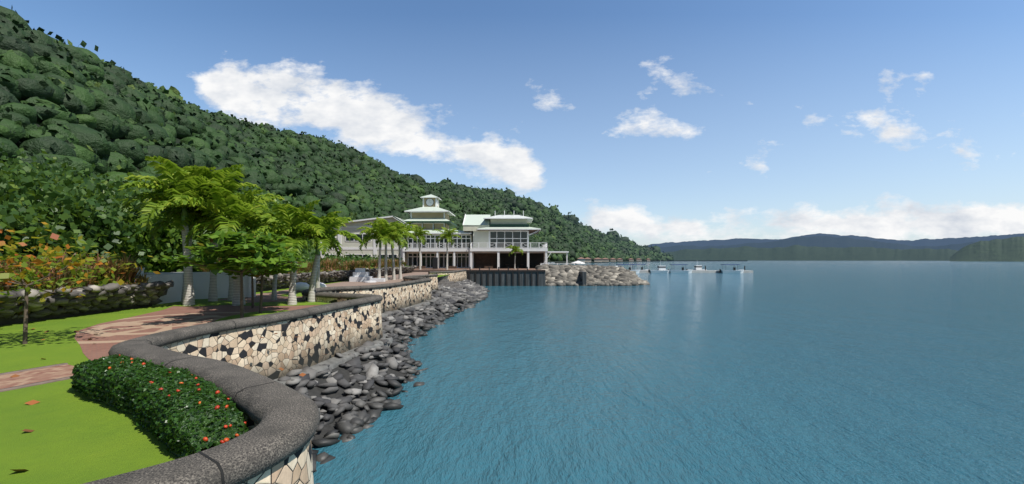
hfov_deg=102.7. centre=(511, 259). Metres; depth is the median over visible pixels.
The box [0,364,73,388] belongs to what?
side path
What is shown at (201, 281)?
fence wall
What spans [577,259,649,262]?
houses
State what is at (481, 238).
cream building
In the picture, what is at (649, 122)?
sky
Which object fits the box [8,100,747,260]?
hill base
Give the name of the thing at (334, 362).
sea wall apron
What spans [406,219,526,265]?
cream building
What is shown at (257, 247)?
almond leaves
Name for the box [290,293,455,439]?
rock bed
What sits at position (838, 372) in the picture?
water
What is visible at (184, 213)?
palm shafts
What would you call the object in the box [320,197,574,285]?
building
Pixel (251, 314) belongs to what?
lawn
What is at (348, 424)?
rip rap
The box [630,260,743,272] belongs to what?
boat hulls
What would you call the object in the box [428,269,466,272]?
wall cap
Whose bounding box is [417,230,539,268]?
dark openings
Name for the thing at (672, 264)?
boat canopies
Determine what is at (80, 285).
bank top
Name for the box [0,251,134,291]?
flowers
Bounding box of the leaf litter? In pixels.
[1,326,341,470]
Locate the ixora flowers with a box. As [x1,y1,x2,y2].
[108,354,245,443]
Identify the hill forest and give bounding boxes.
[0,6,673,265]
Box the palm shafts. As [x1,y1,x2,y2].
[181,207,515,255]
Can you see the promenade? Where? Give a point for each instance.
(106, 336)
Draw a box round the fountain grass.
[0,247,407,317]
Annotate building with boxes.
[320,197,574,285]
[325,217,488,267]
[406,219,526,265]
[412,198,448,229]
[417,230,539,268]
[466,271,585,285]
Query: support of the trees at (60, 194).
on the planting bed at (8, 321)
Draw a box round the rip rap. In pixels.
[278,279,489,483]
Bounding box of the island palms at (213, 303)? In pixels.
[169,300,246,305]
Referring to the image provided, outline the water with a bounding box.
[312,261,1023,483]
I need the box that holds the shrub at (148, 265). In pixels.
[0,200,405,276]
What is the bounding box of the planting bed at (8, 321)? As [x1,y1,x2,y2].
[0,266,410,325]
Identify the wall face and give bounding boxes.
[162,276,437,483]
[429,271,466,282]
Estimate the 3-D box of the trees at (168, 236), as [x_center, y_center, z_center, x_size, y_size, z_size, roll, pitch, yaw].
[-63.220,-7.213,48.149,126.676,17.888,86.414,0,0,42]
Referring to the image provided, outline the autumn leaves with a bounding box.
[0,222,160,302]
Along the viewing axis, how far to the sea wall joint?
3.01 m
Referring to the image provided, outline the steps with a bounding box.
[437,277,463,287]
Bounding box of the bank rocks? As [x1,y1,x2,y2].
[0,265,416,318]
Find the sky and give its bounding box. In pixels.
[0,0,1023,245]
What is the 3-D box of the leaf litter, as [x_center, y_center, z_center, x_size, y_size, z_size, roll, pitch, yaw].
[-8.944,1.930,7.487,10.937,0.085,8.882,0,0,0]
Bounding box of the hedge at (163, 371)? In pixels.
[69,354,248,457]
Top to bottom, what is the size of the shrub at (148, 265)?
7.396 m
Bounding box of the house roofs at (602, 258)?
[577,257,648,258]
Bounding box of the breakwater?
[535,264,649,285]
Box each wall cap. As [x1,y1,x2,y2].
[83,274,437,483]
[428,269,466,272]
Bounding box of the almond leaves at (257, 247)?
[161,230,309,278]
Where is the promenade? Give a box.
[75,272,427,360]
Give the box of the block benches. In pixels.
[349,268,384,282]
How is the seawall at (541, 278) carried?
in the water
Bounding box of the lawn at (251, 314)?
[214,310,288,321]
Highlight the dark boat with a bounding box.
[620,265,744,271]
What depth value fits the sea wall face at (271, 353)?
11.64 m
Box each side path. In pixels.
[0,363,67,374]
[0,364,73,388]
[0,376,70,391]
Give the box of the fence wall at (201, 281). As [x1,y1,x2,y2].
[134,268,255,303]
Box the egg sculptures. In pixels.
[296,282,326,291]
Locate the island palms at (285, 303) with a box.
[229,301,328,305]
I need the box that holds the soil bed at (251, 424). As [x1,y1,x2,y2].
[242,279,410,430]
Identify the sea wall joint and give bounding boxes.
[194,451,224,483]
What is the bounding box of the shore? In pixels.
[549,261,648,262]
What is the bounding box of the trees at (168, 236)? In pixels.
[7,172,306,272]
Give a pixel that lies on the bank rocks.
(112, 295)
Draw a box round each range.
[648,233,1023,246]
[660,236,994,252]
[664,245,956,260]
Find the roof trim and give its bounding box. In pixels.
[393,216,528,226]
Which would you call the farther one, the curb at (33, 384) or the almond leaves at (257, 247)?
the almond leaves at (257, 247)
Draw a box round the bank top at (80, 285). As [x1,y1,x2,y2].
[2,266,397,291]
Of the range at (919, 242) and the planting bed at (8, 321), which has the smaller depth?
the planting bed at (8, 321)
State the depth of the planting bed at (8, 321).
14.38 m
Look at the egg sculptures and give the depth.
24.61 m
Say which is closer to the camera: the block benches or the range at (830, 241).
the block benches
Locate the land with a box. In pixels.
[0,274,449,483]
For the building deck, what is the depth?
70.55 m
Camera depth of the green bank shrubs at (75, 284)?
13.69 m
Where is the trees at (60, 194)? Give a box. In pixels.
[0,143,315,271]
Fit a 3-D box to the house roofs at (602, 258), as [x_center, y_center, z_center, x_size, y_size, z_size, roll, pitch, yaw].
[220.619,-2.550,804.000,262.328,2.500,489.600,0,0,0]
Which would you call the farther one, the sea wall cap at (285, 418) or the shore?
the shore
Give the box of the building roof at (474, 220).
[396,194,539,232]
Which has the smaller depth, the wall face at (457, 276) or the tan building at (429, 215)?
the wall face at (457, 276)
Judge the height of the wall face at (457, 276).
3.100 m
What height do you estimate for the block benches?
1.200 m
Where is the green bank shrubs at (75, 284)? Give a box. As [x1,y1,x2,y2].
[0,255,128,310]
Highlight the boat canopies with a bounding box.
[616,264,739,264]
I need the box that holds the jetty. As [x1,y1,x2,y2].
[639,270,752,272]
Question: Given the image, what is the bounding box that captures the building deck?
[412,268,535,271]
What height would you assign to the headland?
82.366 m
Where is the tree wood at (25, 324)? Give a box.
[0,238,293,343]
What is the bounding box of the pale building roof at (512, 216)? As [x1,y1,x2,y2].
[486,215,531,222]
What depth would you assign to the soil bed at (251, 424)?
18.19 m
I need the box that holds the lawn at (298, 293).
[280,292,301,295]
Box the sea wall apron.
[274,299,435,386]
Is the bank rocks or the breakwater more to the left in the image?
the bank rocks
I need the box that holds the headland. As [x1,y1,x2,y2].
[950,236,1023,261]

